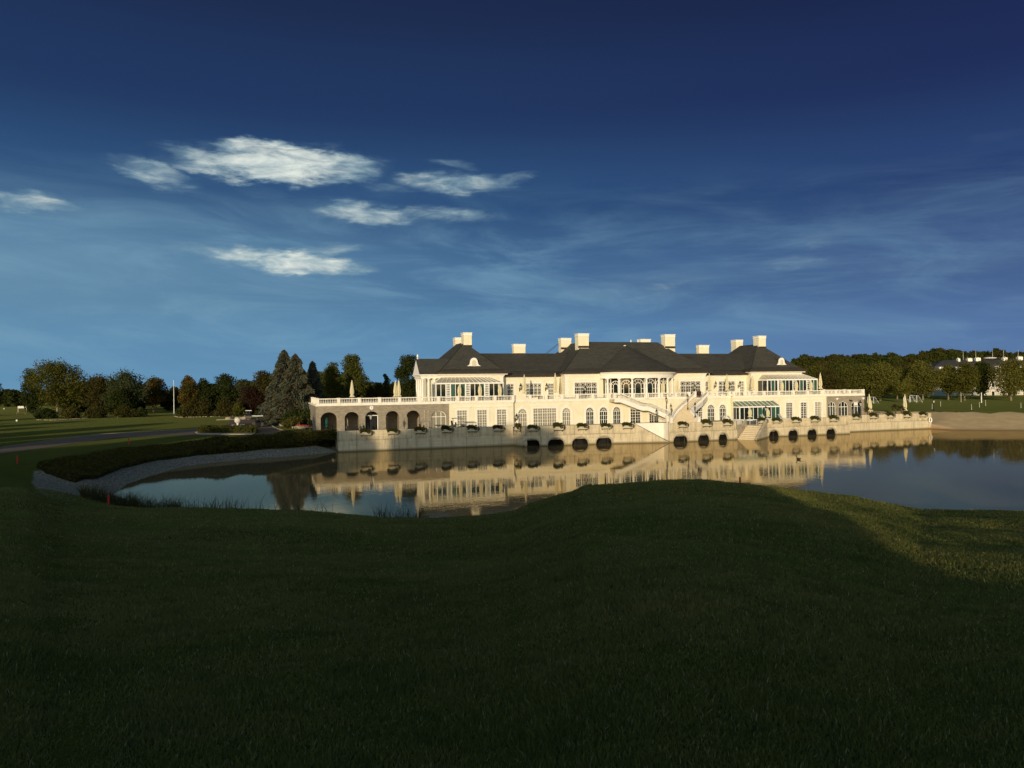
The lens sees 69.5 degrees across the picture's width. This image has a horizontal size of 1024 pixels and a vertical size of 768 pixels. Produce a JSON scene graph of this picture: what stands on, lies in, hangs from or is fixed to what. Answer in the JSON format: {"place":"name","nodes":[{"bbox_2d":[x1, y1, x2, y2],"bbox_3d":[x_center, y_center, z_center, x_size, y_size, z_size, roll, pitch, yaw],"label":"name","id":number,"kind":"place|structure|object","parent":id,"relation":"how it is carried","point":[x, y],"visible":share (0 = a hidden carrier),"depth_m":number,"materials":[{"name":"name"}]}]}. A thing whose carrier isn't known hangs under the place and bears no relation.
{"place":"outdoors","nodes":[
{"label":"outdoors","id":0,"kind":"place"},
{"bbox_2d":[0,418,281,453],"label":"road","id":1,"kind":"structure","parent":0,"point":[266,429],"depth_m":132.64,"materials":[{"name":"grey asphalt"}]},
{"bbox_2d":[0,428,197,447],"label":"kerb","id":2,"kind":"structure","parent":1,"relation":"on","point":[85,435],"depth_m":132.04,"materials":[{"name":"concrete"}]},
{"bbox_2d":[195,431,254,434],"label":"kerb","id":3,"kind":"structure","parent":1,"relation":"on","point":[228,433],"depth_m":133.75,"materials":[{"name":"concrete"}]},
{"bbox_2d":[252,415,262,426],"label":"golf cart","id":4,"kind":"object","parent":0,"point":[258,422],"visible":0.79,"depth_m":157.75,"materials":[{"name":"metal"}]},
{"bbox_2d":[0,385,1023,767],"bbox_3d":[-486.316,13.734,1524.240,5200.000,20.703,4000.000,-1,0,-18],"label":"ground","id":5,"kind":"structure","parent":0,"point":[952,413],"depth_m":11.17,"materials":[{"name":"green plant"}]},
{"bbox_2d":[6,389,23,406],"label":"tree","id":6,"kind":"object","parent":5,"relation":"on","point":[13,396],"visible":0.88,"depth_m":380.28,"materials":[{"name":"green plant"}]},
{"bbox_2d":[18,368,42,413],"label":"tree","id":7,"kind":"object","parent":5,"relation":"on","point":[31,405],"visible":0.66,"depth_m":283.63,"materials":[{"name":"green plant"}]},
{"bbox_2d":[33,407,59,418],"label":"shrub","id":8,"kind":"object","parent":5,"relation":"on","point":[45,413],"visible":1,"depth_m":228.63,"materials":[{"name":"green plant"}]},
{"bbox_2d":[16,357,90,412],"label":"tree","id":9,"kind":"object","parent":5,"relation":"on","point":[60,381],"visible":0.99,"depth_m":261.45,"materials":[{"name":"green plant"}]},
{"bbox_2d":[59,404,82,418],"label":"shrub","id":10,"kind":"object","parent":5,"relation":"on","point":[72,411],"visible":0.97,"depth_m":227.39,"materials":[{"name":"green plant"}]},
{"bbox_2d":[60,388,84,408],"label":"tree","id":11,"kind":"object","parent":5,"relation":"on","point":[78,403],"visible":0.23,"depth_m":285.96,"materials":[{"name":"green plant"}]},
{"bbox_2d":[83,405,107,417],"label":"shrub","id":12,"kind":"object","parent":5,"relation":"on","point":[98,412],"visible":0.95,"depth_m":226.38,"materials":[{"name":"green plant"}]},
{"bbox_2d":[79,372,113,408],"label":"tree","id":13,"kind":"object","parent":5,"relation":"on","point":[95,387],"visible":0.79,"depth_m":262.47,"materials":[{"name":"green plant"}]},
{"bbox_2d":[104,387,137,414],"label":"tree","id":14,"kind":"object","parent":5,"relation":"on","point":[116,398],"visible":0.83,"depth_m":254.46,"materials":[{"name":"green plant"}]},
{"bbox_2d":[112,403,135,417],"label":"shrub","id":15,"kind":"object","parent":5,"relation":"on","point":[123,411],"visible":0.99,"depth_m":228.69,"materials":[{"name":"green plant"}]},
{"bbox_2d":[97,367,151,407],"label":"tree","id":16,"kind":"object","parent":5,"relation":"on","point":[124,380],"visible":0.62,"depth_m":260.17,"materials":[{"name":"green plant"}]},
{"bbox_2d":[134,407,147,416],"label":"shrub","id":17,"kind":"object","parent":5,"relation":"on","point":[140,412],"visible":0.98,"depth_m":231.15,"materials":[{"name":"green plant"}]},
{"bbox_2d":[142,375,169,411],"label":"tree","id":18,"kind":"object","parent":5,"relation":"on","point":[155,386],"visible":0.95,"depth_m":283.76,"materials":[{"name":"green plant"}]},
{"bbox_2d":[159,393,180,410],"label":"tree","id":19,"kind":"object","parent":5,"relation":"on","point":[170,403],"visible":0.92,"depth_m":292.95,"materials":[{"name":"green plant"}]},
{"bbox_2d":[36,430,334,481],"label":"bank shrubs","id":20,"kind":"object","parent":5,"relation":"on","point":[91,465],"visible":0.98,"depth_m":101.82,"materials":[{"name":"green plant"}]},
{"bbox_2d":[174,403,196,416],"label":"shrub","id":21,"kind":"object","parent":5,"relation":"on","point":[186,411],"visible":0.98,"depth_m":224.82,"materials":[{"name":"green plant"}]},
{"bbox_2d":[177,375,199,407],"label":"tree","id":22,"kind":"object","parent":5,"relation":"on","point":[188,390],"visible":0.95,"depth_m":241.85,"materials":[{"name":"green plant"}]},
{"bbox_2d":[193,398,214,416],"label":"shrub","id":23,"kind":"object","parent":5,"relation":"on","point":[205,408],"visible":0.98,"depth_m":225.91,"materials":[{"name":"green plant"}]},
{"bbox_2d":[195,378,216,407],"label":"tree","id":24,"kind":"object","parent":5,"relation":"on","point":[206,392],"visible":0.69,"depth_m":244.91,"materials":[{"name":"green plant"}]},
{"bbox_2d":[212,397,234,416],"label":"shrub","id":25,"kind":"object","parent":5,"relation":"on","point":[224,406],"visible":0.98,"depth_m":226.82,"materials":[{"name":"green plant"}]},
{"bbox_2d":[211,373,237,403],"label":"tree","id":26,"kind":"object","parent":5,"relation":"on","point":[224,384],"visible":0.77,"depth_m":247.60,"materials":[{"name":"green plant"}]},
{"bbox_2d":[198,424,257,432],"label":"hedge","id":27,"kind":"object","parent":5,"relation":"on","point":[253,428],"visible":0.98,"depth_m":136.62,"materials":[{"name":"green plant"}]},
{"bbox_2d":[232,402,244,415],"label":"shrub","id":28,"kind":"object","parent":5,"relation":"on","point":[239,407],"visible":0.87,"depth_m":226.34,"materials":[{"name":"green plant"}]},
{"bbox_2d":[232,379,250,413],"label":"tree","id":29,"kind":"object","parent":5,"relation":"on","point":[239,384],"visible":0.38,"depth_m":250.50,"materials":[{"name":"green plant"}]},
{"bbox_2d":[238,385,264,414],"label":"tree","id":30,"kind":"object","parent":5,"relation":"on","point":[252,396],"visible":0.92,"depth_m":231.40,"materials":[{"name":"red plant"}]},
{"bbox_2d":[67,481,436,517],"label":"reeds","id":31,"kind":"object","parent":5,"relation":"on","point":[101,496],"visible":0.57,"depth_m":58.57,"materials":[{"name":"green plant"}]},
{"bbox_2d":[251,370,271,395],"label":"tree","id":32,"kind":"object","parent":5,"relation":"on","point":[262,380],"visible":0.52,"depth_m":253.03,"materials":[{"name":"green plant"}]},
{"bbox_2d":[255,350,301,424],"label":"spruce tree","id":33,"kind":"object","parent":5,"relation":"on","point":[276,377],"visible":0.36,"depth_m":169.92,"materials":[{"name":"green plant"}]},
{"bbox_2d":[266,353,316,425],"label":"spruce tree","id":34,"kind":"object","parent":5,"relation":"on","point":[295,382],"visible":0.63,"depth_m":166.47,"materials":[{"name":"green plant"}]},
{"bbox_2d":[281,416,302,427],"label":"shrub","id":35,"kind":"object","parent":5,"relation":"on","point":[289,422],"visible":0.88,"depth_m":153.11,"materials":[{"name":"green plant"}]},
{"bbox_2d":[280,408,304,424],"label":"shrub","id":36,"kind":"object","parent":5,"relation":"on","point":[296,412],"visible":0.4,"depth_m":158.87,"materials":[{"name":"green plant"}]},
{"bbox_2d":[298,409,310,425],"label":"shrub","id":37,"kind":"object","parent":5,"relation":"on","point":[305,416],"visible":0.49,"depth_m":156.74,"materials":[{"name":"green plant"}]},
{"bbox_2d":[291,429,336,441],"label":"hedge","id":38,"kind":"object","parent":5,"relation":"on","point":[316,435],"visible":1,"depth_m":120.98,"materials":[{"name":"green plant"}]},
{"bbox_2d":[307,361,327,401],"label":"spruce tree","id":39,"kind":"object","parent":5,"relation":"on","point":[313,379],"visible":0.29,"depth_m":185.06,"materials":[{"name":"green plant"}]},
{"bbox_2d":[321,362,344,401],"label":"tree","id":40,"kind":"object","parent":5,"relation":"on","point":[333,388],"visible":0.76,"depth_m":194.65,"materials":[{"name":"green plant"}]},
{"bbox_2d":[322,371,358,400],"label":"tree","id":41,"kind":"object","parent":5,"relation":"on","point":[343,375],"visible":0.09,"depth_m":224.18,"materials":[{"name":"green plant"}]},
{"bbox_2d":[339,353,371,401],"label":"tree","id":42,"kind":"object","parent":5,"relation":"on","point":[351,367],"visible":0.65,"depth_m":194.58,"materials":[{"name":"green plant"}]},
{"bbox_2d":[362,380,376,400],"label":"tree","id":43,"kind":"object","parent":5,"relation":"on","point":[371,392],"visible":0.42,"depth_m":211.21,"materials":[{"name":"green plant"}]},
{"bbox_2d":[373,382,386,400],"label":"tree","id":44,"kind":"object","parent":5,"relation":"on","point":[379,390],"visible":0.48,"depth_m":212.39,"materials":[{"name":"green plant"}]},
{"bbox_2d":[382,374,390,400],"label":"tree","id":45,"kind":"object","parent":5,"relation":"on","point":[386,383],"visible":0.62,"depth_m":214.62,"materials":[{"name":"green plant"}]},
{"bbox_2d":[393,354,416,400],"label":"tree","id":46,"kind":"object","parent":5,"relation":"on","point":[407,383],"visible":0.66,"depth_m":190.41,"materials":[{"name":"green plant"}]},
{"bbox_2d":[308,332,864,430],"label":"clubhouse","id":47,"kind":"structure","parent":5,"relation":"on","point":[595,373],"depth_m":156.29,"materials":[{"name":"paint"}]},
{"bbox_2d":[365,416,376,429],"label":"door","id":48,"kind":"structure","parent":47,"relation":"in","point":[373,426],"depth_m":139.72,"materials":[{"name":"glass"}]},
{"bbox_2d":[431,411,445,427],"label":"window","id":49,"kind":"structure","parent":47,"relation":"in","point":[438,418],"depth_m":141.71,"materials":[{"name":"white glass"}]},
{"bbox_2d":[453,407,470,426],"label":"window","id":50,"kind":"structure","parent":47,"relation":"in","point":[463,412],"depth_m":142.93,"materials":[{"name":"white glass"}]},
{"bbox_2d":[474,406,490,426],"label":"window","id":51,"kind":"structure","parent":47,"relation":"in","point":[482,412],"depth_m":144.16,"materials":[{"name":"white glass"}]},
{"bbox_2d":[493,406,510,425],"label":"window","id":52,"kind":"structure","parent":47,"relation":"in","point":[501,414],"depth_m":145.39,"materials":[{"name":"white glass"}]},
{"bbox_2d":[506,382,515,399],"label":"window","id":53,"kind":"structure","parent":47,"relation":"in","point":[510,386],"depth_m":154.39,"materials":[{"name":"white glass"}]},
{"bbox_2d":[517,406,528,425],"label":"window","id":54,"kind":"structure","parent":47,"relation":"in","point":[522,413],"depth_m":147.61,"materials":[{"name":"white glass"}]},
{"bbox_2d":[522,380,544,397],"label":"window","id":55,"kind":"structure","parent":47,"relation":"in","point":[532,388],"depth_m":155.93,"materials":[{"name":"white glass"}]},
{"bbox_2d":[530,405,559,425],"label":"window","id":56,"kind":"structure","parent":47,"relation":"in","point":[546,414],"depth_m":149.02,"materials":[{"name":"white glass"}]},
{"bbox_2d":[547,382,554,398],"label":"window","id":57,"kind":"structure","parent":47,"relation":"in","point":[550,389],"depth_m":157.13,"materials":[{"name":"white glass"}]},
{"bbox_2d":[561,405,572,424],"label":"window","id":58,"kind":"structure","parent":47,"relation":"in","point":[566,415],"depth_m":150.45,"materials":[{"name":"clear glass"}]},
{"bbox_2d":[571,379,600,396],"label":"window","id":59,"kind":"structure","parent":47,"relation":"in","point":[592,387],"depth_m":156.33,"materials":[{"name":"clear glass"}]},
{"bbox_2d":[585,404,595,423],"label":"window","id":60,"kind":"structure","parent":47,"relation":"in","point":[590,414],"depth_m":152.04,"materials":[{"name":"clear glass"}]},
{"bbox_2d":[598,404,609,423],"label":"window","id":61,"kind":"structure","parent":47,"relation":"in","point":[603,415],"depth_m":152.95,"materials":[{"name":"clear glass"}]},
{"bbox_2d":[610,378,617,397],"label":"window","id":62,"kind":"structure","parent":47,"relation":"in","point":[613,381],"depth_m":156.06,"materials":[{"name":"clear glass"}]},
{"bbox_2d":[612,404,622,422],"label":"window","id":63,"kind":"structure","parent":47,"relation":"in","point":[617,414],"depth_m":153.87,"materials":[{"name":"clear glass"}]},
{"bbox_2d":[620,378,630,397],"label":"window","id":64,"kind":"structure","parent":47,"relation":"in","point":[625,383],"depth_m":155.72,"materials":[{"name":"clear glass"}]},
{"bbox_2d":[629,408,642,422],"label":"window","id":65,"kind":"structure","parent":47,"relation":"in","point":[635,416],"depth_m":155.19,"materials":[{"name":"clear glass"}]},
{"bbox_2d":[633,378,643,397],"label":"window","id":66,"kind":"structure","parent":47,"relation":"in","point":[638,383],"depth_m":156.02,"materials":[{"name":"clear glass"}]},
{"bbox_2d":[644,378,654,396],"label":"window","id":67,"kind":"structure","parent":47,"relation":"in","point":[651,381],"depth_m":156.94,"materials":[{"name":"clear glass"}]},
{"bbox_2d":[648,410,660,421],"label":"window","id":68,"kind":"structure","parent":47,"relation":"in","point":[651,418],"depth_m":156.48,"materials":[{"name":"clear glass"}]},
{"bbox_2d":[655,378,662,396],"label":"window","id":69,"kind":"structure","parent":47,"relation":"in","point":[661,379],"depth_m":157.67,"materials":[{"name":"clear glass"}]},
{"bbox_2d":[677,378,703,394],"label":"window","id":70,"kind":"structure","parent":47,"relation":"in","point":[684,385],"depth_m":163.95,"materials":[{"name":"clear glass"}]},
{"bbox_2d":[706,402,716,419],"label":"window","id":71,"kind":"structure","parent":47,"relation":"in","point":[711,414],"depth_m":160.74,"materials":[{"name":"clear glass"}]},
{"bbox_2d":[718,401,727,419],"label":"window","id":72,"kind":"structure","parent":47,"relation":"in","point":[722,408],"depth_m":161.57,"materials":[{"name":"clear glass"}]},
{"bbox_2d":[716,378,738,393],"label":"window","id":73,"kind":"structure","parent":47,"relation":"in","point":[720,383],"depth_m":170.15,"materials":[{"name":"clear glass"}]},
{"bbox_2d":[739,380,745,395],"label":"window","id":74,"kind":"structure","parent":47,"relation":"in","point":[742,388],"depth_m":171.53,"materials":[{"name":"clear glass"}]},
{"bbox_2d":[784,400,794,417],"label":"window","id":75,"kind":"structure","parent":47,"relation":"in","point":[789,412],"depth_m":165.96,"materials":[{"name":"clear glass"}]},
{"bbox_2d":[798,399,810,417],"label":"window","id":76,"kind":"structure","parent":47,"relation":"in","point":[803,405],"depth_m":167.10,"materials":[{"name":"clear glass"}]},
{"bbox_2d":[812,399,823,416],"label":"window","id":77,"kind":"structure","parent":47,"relation":"in","point":[818,403],"depth_m":168.29,"materials":[{"name":"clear glass"}]},
{"bbox_2d":[828,402,834,415],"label":"window","id":78,"kind":"structure","parent":47,"relation":"in","point":[831,406],"depth_m":169.40,"materials":[{"name":"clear glass"}]},
{"bbox_2d":[838,401,847,415],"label":"window","id":79,"kind":"structure","parent":47,"relation":"in","point":[842,407],"depth_m":170.44,"materials":[{"name":"clear glass"}]},
{"bbox_2d":[851,401,859,414],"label":"window","id":80,"kind":"structure","parent":47,"relation":"in","point":[855,409],"depth_m":171.53,"materials":[{"name":"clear glass"}]},
{"bbox_2d":[335,412,930,451],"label":"quay wall","id":81,"kind":"structure","parent":5,"relation":"on","point":[543,435],"depth_m":131.24,"materials":[{"name":"concrete"}]},
{"bbox_2d":[414,426,427,433],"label":"planter","id":82,"kind":"object","parent":81,"relation":"attached to","point":[418,429],"visible":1,"depth_m":124.44,"materials":[{"name":"metal"}]},
{"bbox_2d":[441,425,453,433],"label":"planter","id":83,"kind":"object","parent":81,"relation":"attached to","point":[446,429],"visible":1,"depth_m":125.81,"materials":[{"name":"metal"}]},
{"bbox_2d":[552,422,564,431],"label":"planter","id":84,"kind":"object","parent":81,"relation":"attached to","point":[560,426],"visible":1,"depth_m":128.04,"materials":[{"name":"metal"}]},
{"bbox_2d":[608,393,671,422],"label":"staircase","id":85,"kind":"structure","parent":81,"relation":"on","point":[630,403],"depth_m":152.33,"materials":[{"name":"white stone"}]},
{"bbox_2d":[669,391,708,422],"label":"staircase","id":86,"kind":"structure","parent":81,"relation":"on","point":[682,413],"depth_m":153.12,"materials":[{"name":"white stone"}]},
{"bbox_2d":[791,357,810,365],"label":"tree","id":87,"kind":"object","parent":5,"relation":"on","point":[799,361],"visible":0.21,"depth_m":410.82,"materials":[{"name":"green plant"}]},
{"bbox_2d":[804,365,826,393],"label":"tree","id":88,"kind":"object","parent":5,"relation":"on","point":[814,372],"visible":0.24,"depth_m":264.92,"materials":[{"name":"green plant"}]},
{"bbox_2d":[817,366,847,392],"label":"tree","id":89,"kind":"object","parent":5,"relation":"on","point":[831,380],"visible":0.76,"depth_m":255.96,"materials":[{"name":"green plant"}]},
{"bbox_2d":[826,362,844,369],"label":"tree","id":90,"kind":"object","parent":5,"relation":"on","point":[833,365],"visible":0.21,"depth_m":400.60,"materials":[{"name":"green plant"}]},
{"bbox_2d":[836,362,869,392],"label":"tree","id":91,"kind":"object","parent":5,"relation":"on","point":[847,374],"visible":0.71,"depth_m":261.24,"materials":[{"name":"green plant"}]},
{"bbox_2d":[854,364,879,399],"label":"tree","id":92,"kind":"object","parent":5,"relation":"on","point":[866,391],"visible":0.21,"depth_m":268.68,"materials":[{"name":"green plant"}]},
{"bbox_2d":[857,360,901,400],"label":"tree","id":93,"kind":"object","parent":5,"relation":"on","point":[880,373],"visible":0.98,"depth_m":259.29,"materials":[{"name":"green plant"}]},
{"bbox_2d":[888,356,903,365],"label":"tree","id":94,"kind":"object","parent":5,"relation":"on","point":[895,360],"visible":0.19,"depth_m":410.74,"materials":[{"name":"green plant"}]},
{"bbox_2d":[888,365,911,398],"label":"tree","id":95,"kind":"object","parent":5,"relation":"on","point":[903,375],"visible":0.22,"depth_m":273.47,"materials":[{"name":"green plant"}]},
{"bbox_2d":[897,378,912,397],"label":"tree","id":96,"kind":"object","parent":5,"relation":"on","point":[904,388],"visible":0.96,"depth_m":239.29,"materials":[{"name":"green plant"}]},
{"bbox_2d":[905,358,947,399],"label":"tree","id":97,"kind":"object","parent":5,"relation":"on","point":[932,379],"visible":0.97,"depth_m":259.95,"materials":[{"name":"green plant"}]},
{"bbox_2d":[935,364,958,399],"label":"tree","id":98,"kind":"object","parent":5,"relation":"on","point":[946,368],"visible":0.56,"depth_m":261.38,"materials":[{"name":"green plant"}]},
{"bbox_2d":[944,360,982,399],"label":"tree","id":99,"kind":"object","parent":5,"relation":"on","point":[963,383],"visible":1,"depth_m":254.67,"materials":[{"name":"green plant"}]},
{"bbox_2d":[919,351,1023,395],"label":"hotel building","id":100,"kind":"structure","parent":5,"relation":"on","point":[943,363],"depth_m":318.94,"materials":[{"name":"white glass"}]},
{"bbox_2d":[971,360,999,399],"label":"tree","id":101,"kind":"object","parent":5,"relation":"on","point":[984,385],"visible":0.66,"depth_m":259.86,"materials":[{"name":"green plant"}]},
{"bbox_2d":[991,351,1011,358],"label":"tree","id":102,"kind":"object","parent":5,"relation":"on","point":[997,354],"visible":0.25,"depth_m":450.04,"materials":[{"name":"green plant"}]},
{"bbox_2d":[986,357,1023,400],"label":"tree","id":103,"kind":"object","parent":5,"relation":"on","point":[1013,377],"visible":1,"depth_m":248.56,"materials":[{"name":"green plant"}]},
{"bbox_2d":[0,0,1023,391],"label":"sky","id":104,"kind":"structure","parent":0,"point":[208,189],"materials":[{"name":"blue"}]},
{"bbox_2d":[114,429,1023,517],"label":"water","id":105,"kind":"structure","parent":0,"point":[947,469],"depth_m":87.48,"materials":[{"name":"blue liquid"}]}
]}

